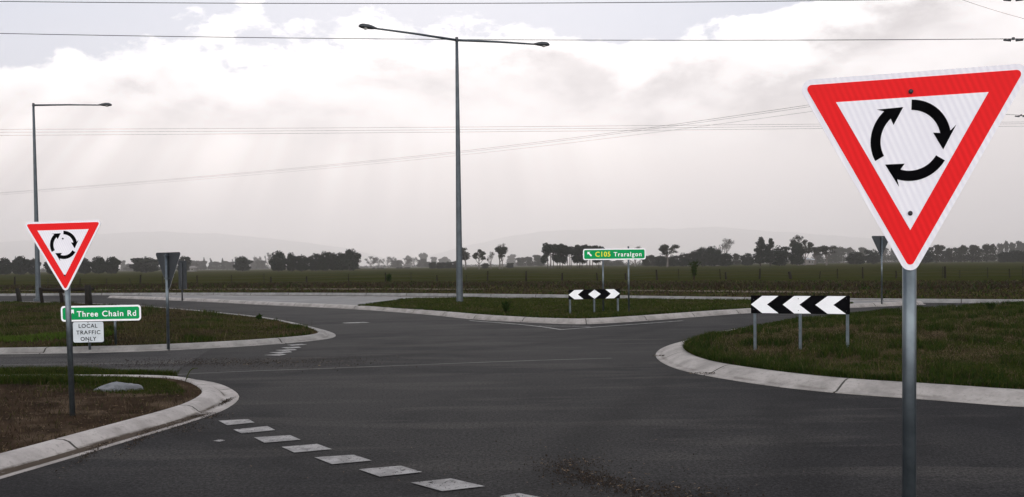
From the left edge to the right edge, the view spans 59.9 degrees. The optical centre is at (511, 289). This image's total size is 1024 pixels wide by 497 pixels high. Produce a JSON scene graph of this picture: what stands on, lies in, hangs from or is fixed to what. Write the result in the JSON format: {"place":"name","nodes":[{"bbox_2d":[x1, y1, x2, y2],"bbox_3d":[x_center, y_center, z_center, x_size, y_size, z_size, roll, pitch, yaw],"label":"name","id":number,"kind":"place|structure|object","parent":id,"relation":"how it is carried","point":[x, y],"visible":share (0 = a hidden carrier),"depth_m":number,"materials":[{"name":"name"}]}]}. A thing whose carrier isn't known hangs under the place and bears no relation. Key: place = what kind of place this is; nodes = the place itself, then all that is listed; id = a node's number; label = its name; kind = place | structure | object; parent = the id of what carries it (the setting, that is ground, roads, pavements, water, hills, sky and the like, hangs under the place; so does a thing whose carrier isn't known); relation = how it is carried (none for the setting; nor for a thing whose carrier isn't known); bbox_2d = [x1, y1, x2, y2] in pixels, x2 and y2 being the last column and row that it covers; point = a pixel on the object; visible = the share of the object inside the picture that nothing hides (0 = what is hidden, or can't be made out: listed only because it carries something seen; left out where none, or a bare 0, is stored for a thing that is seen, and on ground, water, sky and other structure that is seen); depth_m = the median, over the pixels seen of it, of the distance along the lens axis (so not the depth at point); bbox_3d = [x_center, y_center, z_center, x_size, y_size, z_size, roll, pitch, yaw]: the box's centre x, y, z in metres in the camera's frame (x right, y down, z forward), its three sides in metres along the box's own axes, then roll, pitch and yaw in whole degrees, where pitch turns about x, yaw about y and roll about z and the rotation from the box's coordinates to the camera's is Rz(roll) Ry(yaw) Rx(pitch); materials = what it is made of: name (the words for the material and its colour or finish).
{"place":"outdoors","nodes":[
{"label":"outdoors","id":0,"kind":"place"},
{"bbox_2d":[0,371,137,384],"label":"grass","id":1,"kind":"structure","parent":0,"point":[30,378],"depth_m":12.79,"materials":[{"name":"plant"}]},
{"bbox_2d":[0,377,201,452],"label":"soil","id":2,"kind":"structure","parent":0,"point":[90,422],"depth_m":10.46,"materials":[{"name":"brown soil"}]},
{"bbox_2d":[25,220,100,415],"bbox_3d":[-5.011,0.380,10.040,0.873,2.306,0.085,-1,2,3],"label":"roundabout sign","id":3,"kind":"object","parent":2,"relation":"on","point":[63,247],"visible":0.99,"depth_m":9.99,"materials":[{"name":"metal"}]},
{"bbox_2d":[2,392,178,450],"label":"clods","id":4,"kind":"object","parent":2,"relation":"on","point":[76,412],"visible":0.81,"depth_m":10.20,"materials":[{"name":"soil"}]},
{"bbox_2d":[0,375,201,452],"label":"straw","id":5,"kind":"object","parent":2,"relation":"on","point":[49,404],"visible":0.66,"depth_m":10.55,"materials":[{"name":"brown plant"}]},
{"bbox_2d":[24,377,184,395],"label":"grass","id":6,"kind":"structure","parent":2,"relation":"on","point":[156,382],"depth_m":12.32,"materials":[{"name":"plant"}]},
{"bbox_2d":[94,382,143,390],"bbox_3d":[-5.456,1.326,12.214,0.712,0.126,0.438,-2,2,-29],"label":"concrete lump","id":7,"kind":"object","parent":2,"relation":"on","point":[119,386],"visible":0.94,"depth_m":12.14,"materials":[{"name":"grey concrete"}]},
{"bbox_2d":[0,300,317,347],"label":"turf","id":8,"kind":"structure","parent":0,"point":[140,338],"depth_m":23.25,"materials":[{"name":"green plant"}]},
{"bbox_2d":[0,329,113,342],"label":"grass","id":9,"kind":"structure","parent":8,"relation":"on","point":[59,335],"depth_m":20.82,"materials":[{"name":"plant"}]},
{"bbox_2d":[39,285,93,304],"bbox_3d":[-21.423,0.298,43.124,3.008,1.049,0.920,0,2,16],"label":"timber barrier","id":10,"kind":"object","parent":8,"relation":"on","point":[87,289],"visible":0.84,"depth_m":43.12,"materials":[{"name":"wood"}]},
{"bbox_2d":[61,305,140,344],"bbox_3d":[-9.059,0.792,19.642,1.794,0.896,0.073,-1,2,2],"label":"road name sign","id":11,"kind":"object","parent":8,"relation":"on","point":[114,313],"visible":0.99,"depth_m":19.60,"materials":[{"name":"metal"}]},
{"bbox_2d":[0,302,311,347],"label":"seed stalks","id":12,"kind":"object","parent":8,"relation":"on","point":[144,321],"visible":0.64,"depth_m":24.67,"materials":[{"name":"plant"}]},
{"bbox_2d":[0,231,411,269],"bbox_3d":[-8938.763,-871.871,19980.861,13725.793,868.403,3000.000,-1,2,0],"label":"hills","id":13,"kind":"structure","parent":0,"point":[128,246],"depth_m":19424.98,"materials":[{"name":"grey"}]},
{"bbox_2d":[0,288,475,290],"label":"dirt track","id":14,"kind":"structure","parent":0,"point":[265,289],"depth_m":68.13,"materials":[{"name":"brown soil"}]},
{"bbox_2d":[0,124,784,129],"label":"overhead wire","id":15,"kind":"object","parent":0,"point":[519,126],"visible":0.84,"depth_m":156.88,"materials":[{"name":"metal"}]},
{"bbox_2d":[1,105,805,192],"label":"overhead wire","id":16,"kind":"object","parent":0,"point":[492,147],"visible":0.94,"depth_m":164.34,"materials":[{"name":"metal"}]},
{"bbox_2d":[4,111,811,194],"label":"overhead wire","id":17,"kind":"object","parent":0,"point":[485,152],"visible":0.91,"depth_m":164.53,"materials":[{"name":"metal"}]},
{"bbox_2d":[11,106,809,192],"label":"overhead wire","id":18,"kind":"object","parent":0,"point":[496,148],"visible":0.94,"depth_m":166.50,"materials":[{"name":"metal"}]},
{"bbox_2d":[152,126,800,131],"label":"overhead wire","id":19,"kind":"object","parent":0,"point":[460,129],"visible":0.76,"depth_m":157.80,"materials":[{"name":"metal"}]},
{"bbox_2d":[0,126,1008,135],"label":"overhead wire","id":20,"kind":"object","parent":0,"point":[508,131],"visible":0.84,"depth_m":158.81,"materials":[{"name":"metal"}]},
{"bbox_2d":[0,0,1022,3],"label":"overhead wire","id":21,"kind":"object","parent":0,"point":[445,3],"visible":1,"depth_m":41.81,"materials":[{"name":"black metal"}]},
{"bbox_2d":[0,295,1023,496],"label":"road","id":22,"kind":"structure","parent":0,"point":[579,399],"depth_m":9.53,"materials":[{"name":"grey asphalt"}]},
{"bbox_2d":[0,364,181,375],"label":"grass","id":23,"kind":"structure","parent":22,"relation":"on","point":[62,370],"depth_m":14.38,"materials":[{"name":"plant"}]},
{"bbox_2d":[0,348,211,371],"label":"asphalt patch","id":24,"kind":"object","parent":22,"relation":"on","point":[152,356],"visible":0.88,"depth_m":17.34,"materials":[{"name":"grey asphalt"}]},
{"bbox_2d":[0,374,238,478],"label":"kerb","id":25,"kind":"structure","parent":22,"relation":"on","point":[56,450],"depth_m":9.26,"materials":[{"name":"concrete"}]},
{"bbox_2d":[55,394,238,477],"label":"gutter dirt","id":26,"kind":"structure","parent":22,"relation":"on","point":[221,403],"depth_m":9.52,"materials":[{"name":"soil"}]},
{"bbox_2d":[0,301,335,353],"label":"kerb","id":27,"kind":"structure","parent":22,"relation":"on","point":[321,334],"depth_m":19.44,"materials":[{"name":"grey concrete"}]},
{"bbox_2d":[72,321,104,349],"bbox_3d":[-8.959,0.968,18.829,0.676,0.606,0.077,-1,2,1],"label":"local traffic sign","id":28,"kind":"object","parent":27,"relation":"on","point":[89,332],"visible":1,"depth_m":18.80,"materials":[{"name":"metal"}]},
{"bbox_2d":[156,252,179,348],"bbox_3d":[-7.419,0.240,19.149,0.900,2.089,0.082,0,2,36],"label":"give way sign","id":29,"kind":"object","parent":27,"relation":"on","point":[168,262],"visible":1,"depth_m":19.12,"materials":[{"name":"metal"}]},
{"bbox_2d":[220,419,253,424],"bbox_3d":[-3.126,1.494,10.080,0.313,0.001,0.365,-2,2,-31],"label":"road marking","id":30,"kind":"object","parent":22,"relation":"on","point":[233,422],"visible":1,"depth_m":10.07,"materials":[{"name":"paint"}]},
{"bbox_2d":[15,353,461,372],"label":"gravel","id":31,"kind":"structure","parent":22,"relation":"on","point":[195,360],"depth_m":16.45,"materials":[{"name":"grey gravel"}]},
{"bbox_2d":[233,426,273,432],"bbox_3d":[-2.772,1.504,9.555,0.373,0.001,0.288,-2,2,-31],"label":"road marking","id":32,"kind":"object","parent":22,"relation":"on","point":[258,429],"visible":1,"depth_m":9.56,"materials":[{"name":"paint"}]},
{"bbox_2d":[254,435,300,442],"bbox_3d":[-2.392,1.514,9.052,0.417,0.001,0.343,-1,2,-23],"label":"road marking","id":33,"kind":"object","parent":22,"relation":"on","point":[266,439],"visible":1,"depth_m":9.04,"materials":[{"name":"paint"}]},
{"bbox_2d":[283,444,329,451],"bbox_3d":[-1.976,1.522,8.555,0.427,0.001,0.324,-1,2,-22],"label":"road marking","id":34,"kind":"object","parent":22,"relation":"on","point":[308,447],"visible":1,"depth_m":8.54,"materials":[{"name":"paint"}]},
{"bbox_2d":[315,455,370,463],"bbox_3d":[-1.532,1.531,8.050,0.341,0.001,0.465,-2,2,-37],"label":"road marking","id":35,"kind":"object","parent":22,"relation":"on","point":[340,459],"visible":1,"depth_m":8.03,"materials":[{"name":"paint"}]},
{"bbox_2d":[359,466,420,475],"bbox_3d":[-1.037,1.539,7.566,0.464,0.001,0.344,-1,2,-24],"label":"road marking","id":36,"kind":"object","parent":22,"relation":"on","point":[381,471],"visible":1,"depth_m":7.56,"materials":[{"name":"paint"}]},
{"bbox_2d":[178,358,607,374],"bbox_3d":[-2.162,1.338,15.538,8.230,0.001,0.292,-1,2,-14],"label":"road seam","id":37,"kind":"object","parent":22,"relation":"on","point":[393,365],"visible":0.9,"depth_m":15.63,"materials":[{"name":"black asphalt"}]},
{"bbox_2d":[411,478,481,490],"bbox_3d":[-0.512,1.546,7.065,0.330,0.001,0.519,-2,2,-44],"label":"road marking","id":38,"kind":"object","parent":22,"relation":"on","point":[457,484],"visible":1,"depth_m":7.06,"materials":[{"name":"paint"}]},
{"bbox_2d":[0,293,1023,302],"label":"kerb","id":39,"kind":"structure","parent":22,"relation":"on","point":[621,296],"depth_m":50.66,"materials":[{"name":"grey concrete"}]},
{"bbox_2d":[108,295,924,323],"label":"kerb","id":40,"kind":"structure","parent":22,"relation":"on","point":[588,320],"depth_m":30.94,"materials":[{"name":"concrete"}]},
{"bbox_2d":[178,261,186,300],"bbox_3d":[-18.231,-0.498,49.101,0.900,2.223,0.096,1,2,41],"label":"keep left sign","id":41,"kind":"object","parent":40,"relation":"on","point":[182,272],"visible":1,"depth_m":49.08,"materials":[{"name":"metal"}]},
{"bbox_2d":[143,296,896,317],"bbox_3d":[-7.573,0.610,40.025,45.997,0.005,15.017,0,2,28],"label":"median","id":42,"kind":"object","parent":22,"relation":"on","point":[347,300],"visible":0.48,"depth_m":46.08,"materials":[{"name":"concrete"}]},
{"bbox_2d":[358,23,549,301],"bbox_3d":[-2.234,-5.002,37.458,8.574,11.531,0.593,-1,2,-25],"label":"street lamp","id":43,"kind":"object","parent":42,"relation":"on","point":[459,283],"visible":0.9,"depth_m":37.41,"materials":[{"name":"grey metal"}]},
{"bbox_2d":[358,296,853,318],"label":"turf","id":44,"kind":"structure","parent":42,"relation":"on","point":[748,305],"depth_m":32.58,"materials":[{"name":"plant"}]},
{"bbox_2d":[568,289,619,312],"bbox_3d":[2.684,0.471,28.991,1.878,0.967,0.068,-1,2,-22],"label":"hazard board","id":45,"kind":"object","parent":44,"relation":"on","point":[593,294],"visible":0.96,"depth_m":28.98,"materials":[{"name":"metal"}]},
{"bbox_2d":[583,246,645,310],"bbox_3d":[3.373,-0.299,29.253,2.064,2.248,0.078,-1,2,-1],"label":"direction sign","id":46,"kind":"object","parent":42,"relation":"on","point":[603,254],"visible":0.99,"depth_m":29.20,"materials":[{"name":"retroreflective sheeting"},{"name":"aluminium"},{"name":"galvanised steel"}]},
{"bbox_2d":[182,418,944,496],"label":"grit","id":47,"kind":"object","parent":22,"relation":"on","point":[567,468],"visible":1,"depth_m":7.54,"materials":[{"name":"gravel"}]},
{"bbox_2d":[508,454,787,496],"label":"gravel","id":48,"kind":"structure","parent":22,"relation":"on","point":[603,484],"depth_m":7.04,"materials":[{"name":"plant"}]},
{"bbox_2d":[656,307,1023,406],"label":"kerb","id":49,"kind":"structure","parent":22,"relation":"on","point":[678,356],"depth_m":12.05,"materials":[{"name":"concrete"}]},
{"bbox_2d":[872,236,887,303],"bbox_3d":[14.302,-0.722,34.392,0.900,2.722,0.078,-1,2,-20],"label":"give way sign","id":50,"kind":"object","parent":22,"relation":"on","point":[880,242],"visible":0.88,"depth_m":34.36,"materials":[{"name":"metal"}]},
{"bbox_2d":[802,64,1023,496],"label":"roundabout sign","id":51,"kind":"object","parent":22,"relation":"on","point":[909,147],"visible":1,"depth_m":3.84,"materials":[{"name":"retroreflective sheeting"},{"name":"aluminium"},{"name":"galvanised steel"}]},
{"bbox_2d":[0,260,1023,284],"bbox_3d":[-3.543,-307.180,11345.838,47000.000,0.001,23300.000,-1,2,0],"label":"ground","id":52,"kind":"structure","parent":0,"point":[996,271],"depth_m":183.78,"materials":[{"name":"green plant"}]},
{"bbox_2d":[0,257,14,274],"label":"round tree","id":53,"kind":"object","parent":52,"relation":"on","point":[6,266],"visible":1,"depth_m":430.77,"materials":[{"name":"green plant"}]},
{"bbox_2d":[11,256,30,274],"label":"round tree","id":54,"kind":"object","parent":52,"relation":"on","point":[20,263],"visible":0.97,"depth_m":444.77,"materials":[{"name":"green plant"}]},
{"bbox_2d":[77,257,91,273],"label":"round tree","id":55,"kind":"object","parent":52,"relation":"on","point":[84,267],"visible":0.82,"depth_m":444.68,"materials":[{"name":"green plant"}]},
{"bbox_2d":[90,256,107,273],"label":"round tree","id":56,"kind":"object","parent":52,"relation":"on","point":[99,265],"visible":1,"depth_m":430.45,"materials":[{"name":"green plant"}]},
{"bbox_2d":[105,256,121,273],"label":"round tree","id":57,"kind":"object","parent":52,"relation":"on","point":[113,263],"visible":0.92,"depth_m":437.53,"materials":[{"name":"green plant"}]},
{"bbox_2d":[129,256,160,272],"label":"round tree","id":58,"kind":"object","parent":52,"relation":"on","point":[146,265],"visible":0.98,"depth_m":542.52,"materials":[{"name":"green plant"}]},
{"bbox_2d":[233,256,252,270],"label":"round tree","id":59,"kind":"object","parent":52,"relation":"on","point":[242,263],"visible":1,"depth_m":573.37,"materials":[{"name":"green plant"}]},
{"bbox_2d":[268,250,288,271],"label":"round tree","id":60,"kind":"object","parent":52,"relation":"on","point":[278,260],"visible":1,"depth_m":466.18,"materials":[{"name":"green plant"}]},
{"bbox_2d":[286,252,295,270],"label":"round tree","id":61,"kind":"object","parent":52,"relation":"on","point":[291,261],"visible":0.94,"depth_m":470.38,"materials":[{"name":"green plant"}]},
{"bbox_2d":[293,254,310,270],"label":"round tree","id":62,"kind":"object","parent":52,"relation":"on","point":[301,264],"visible":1,"depth_m":465.58,"materials":[{"name":"green plant"}]},
{"bbox_2d":[308,253,319,270],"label":"round tree","id":63,"kind":"object","parent":52,"relation":"on","point":[313,263],"visible":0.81,"depth_m":472.96,"materials":[{"name":"green plant"}]},
{"bbox_2d":[318,251,332,270],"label":"round tree","id":64,"kind":"object","parent":52,"relation":"on","point":[325,258],"visible":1,"depth_m":466.39,"materials":[{"name":"green plant"}]},
{"bbox_2d":[334,252,344,270],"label":"round tree","id":65,"kind":"object","parent":52,"relation":"on","point":[338,264],"visible":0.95,"depth_m":466.26,"materials":[{"name":"green plant"}]},
{"bbox_2d":[340,249,360,270],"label":"round tree","id":66,"kind":"object","parent":52,"relation":"on","point":[350,258],"visible":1,"depth_m":465.91,"materials":[{"name":"green plant"}]},
{"bbox_2d":[358,263,548,267],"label":"scrub","id":67,"kind":"object","parent":52,"relation":"on","point":[384,266],"visible":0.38,"depth_m":1995.46,"materials":[{"name":"green plant"}]},
{"bbox_2d":[0,279,1023,290],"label":"rushes","id":68,"kind":"object","parent":52,"relation":"on","point":[891,285],"visible":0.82,"depth_m":68.32,"materials":[{"name":"plant"}]},
{"bbox_2d":[0,279,1023,298],"bbox_3d":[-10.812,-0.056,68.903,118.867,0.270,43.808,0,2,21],"label":"verge","id":69,"kind":"structure","parent":52,"relation":"on","point":[940,296],"depth_m":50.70,"materials":[{"name":"green plant"}]},
{"bbox_2d":[32,103,111,300],"bbox_3d":[-25.397,-5.065,51.453,4.678,11.428,0.518,-1,2,-5],"label":"street lamp","id":70,"kind":"object","parent":69,"relation":"on","point":[37,271],"visible":0.88,"depth_m":51.22,"materials":[{"name":"grey metal"}]},
{"bbox_2d":[14,266,1022,284],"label":"wire fence","id":71,"kind":"object","parent":52,"relation":"on","point":[678,273],"visible":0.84,"depth_m":98.92,"materials":[{"name":"grey metal"}]},
{"bbox_2d":[540,242,560,268],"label":"cypress tree","id":72,"kind":"object","parent":52,"relation":"on","point":[548,250],"visible":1,"depth_m":430.95,"materials":[{"name":"green plant"}]},
{"bbox_2d":[561,245,578,268],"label":"cypress tree","id":73,"kind":"object","parent":52,"relation":"on","point":[568,250],"visible":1,"depth_m":430.87,"materials":[{"name":"green plant"}]},
{"bbox_2d":[580,244,598,267],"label":"cypress tree","id":74,"kind":"object","parent":52,"relation":"on","point":[582,260],"visible":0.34,"depth_m":431.61,"materials":[{"name":"green plant"}]},
{"bbox_2d":[658,244,679,266],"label":"gum tree","id":75,"kind":"object","parent":52,"relation":"on","point":[664,248],"visible":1,"depth_m":458.85,"materials":[{"name":"green plant"}]},
{"bbox_2d":[693,246,709,266],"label":"round tree","id":76,"kind":"object","parent":52,"relation":"on","point":[702,256],"visible":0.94,"depth_m":494.84,"materials":[{"name":"green plant"}]},
{"bbox_2d":[706,246,720,265],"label":"round tree","id":77,"kind":"object","parent":52,"relation":"on","point":[714,253],"visible":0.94,"depth_m":494.58,"materials":[{"name":"green plant"}]},
{"bbox_2d":[718,252,733,266],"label":"round tree","id":78,"kind":"object","parent":52,"relation":"on","point":[725,258],"visible":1,"depth_m":458.51,"materials":[{"name":"green plant"}]},
{"bbox_2d":[740,253,753,265],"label":"round tree","id":79,"kind":"object","parent":52,"relation":"on","point":[745,258],"visible":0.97,"depth_m":545.18,"materials":[{"name":"green plant"}]},
{"bbox_2d":[751,237,768,265],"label":"pine tree","id":80,"kind":"object","parent":52,"relation":"on","point":[760,255],"visible":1,"depth_m":459.29,"materials":[{"name":"green plant"}]},
{"bbox_2d":[769,245,791,265],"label":"round tree","id":81,"kind":"object","parent":52,"relation":"on","point":[780,258],"visible":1,"depth_m":443.94,"materials":[{"name":"green plant"}]},
{"bbox_2d":[789,242,806,265],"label":"round tree","id":82,"kind":"object","parent":52,"relation":"on","point":[798,251],"visible":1,"depth_m":465.95,"materials":[{"name":"green plant"}]},
{"bbox_2d":[799,239,813,264],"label":"gum tree","id":83,"kind":"object","parent":52,"relation":"on","point":[808,246],"visible":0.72,"depth_m":496.42,"materials":[{"name":"green plant"}]},
{"bbox_2d":[818,245,836,264],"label":"gum tree","id":84,"kind":"object","parent":52,"relation":"on","point":[825,248],"visible":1,"depth_m":466.53,"materials":[{"name":"green plant"}]},
{"bbox_2d":[845,251,866,264],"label":"round tree","id":85,"kind":"object","parent":52,"relation":"on","point":[855,257],"visible":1,"depth_m":516.53,"materials":[{"name":"green plant"}]},
{"bbox_2d":[741,256,997,264],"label":"scrub","id":86,"kind":"object","parent":52,"relation":"on","point":[895,259],"visible":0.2,"depth_m":975.37,"materials":[{"name":"green plant"}]},
{"bbox_2d":[864,249,880,263],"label":"round tree","id":87,"kind":"object","parent":52,"relation":"on","point":[874,257],"visible":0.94,"depth_m":573.99,"materials":[{"name":"green plant"}]},
{"bbox_2d":[928,244,945,262],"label":"distant tree","id":88,"kind":"object","parent":52,"relation":"on","point":[937,251],"visible":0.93,"depth_m":646.16,"materials":[{"name":"green plant"}]},
{"bbox_2d":[965,245,979,262],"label":"distant tree","id":89,"kind":"object","parent":52,"relation":"on","point":[972,251],"visible":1,"depth_m":659.65,"materials":[{"name":"green plant"}]},
{"bbox_2d":[981,244,992,261],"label":"distant tree","id":90,"kind":"object","parent":52,"relation":"on","point":[986,248],"visible":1,"depth_m":660.74,"materials":[{"name":"green plant"}]},
{"bbox_2d":[1007,250,1020,262],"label":"round tree","id":91,"kind":"object","parent":52,"relation":"on","point":[1013,255],"visible":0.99,"depth_m":573.72,"materials":[{"name":"green plant"}]},
{"bbox_2d":[0,33,1023,41],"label":"overhead wire","id":92,"kind":"object","parent":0,"point":[1016,39],"visible":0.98,"depth_m":41.70,"materials":[{"name":"black metal"}]},
{"bbox_2d":[0,0,1023,262],"label":"sky","id":93,"kind":"structure","parent":0,"point":[771,178],"materials":[{"name":"white"}]},
{"bbox_2d":[412,227,1008,265],"bbox_3d":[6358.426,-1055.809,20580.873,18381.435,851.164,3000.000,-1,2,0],"label":"hills","id":94,"kind":"structure","parent":0,"point":[650,241],"depth_m":20068.72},
{"bbox_2d":[580,289,855,292],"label":"dirt track","id":95,"kind":"structure","parent":0,"point":[742,291],"depth_m":50.03,"materials":[{"name":"brown soil"}]},
{"bbox_2d":[681,299,1023,388],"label":"turf","id":96,"kind":"structure","parent":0,"point":[899,359],"depth_m":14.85,"materials":[{"name":"plant"}]},
{"bbox_2d":[751,295,849,349],"bbox_3d":[5.108,0.670,15.791,1.682,1.134,0.066,0,2,25],"label":"hazard board","id":97,"kind":"object","parent":96,"relation":"on","point":[774,304],"visible":0.98,"depth_m":15.77,"materials":[{"name":"retroreflective sheeting"},{"name":"aluminium"},{"name":"galvanised steel"}]},
{"bbox_2d":[684,302,1023,382],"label":"seed stalks","id":98,"kind":"object","parent":96,"relation":"on","point":[892,338],"visible":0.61,"depth_m":17.03,"materials":[{"name":"plant"}]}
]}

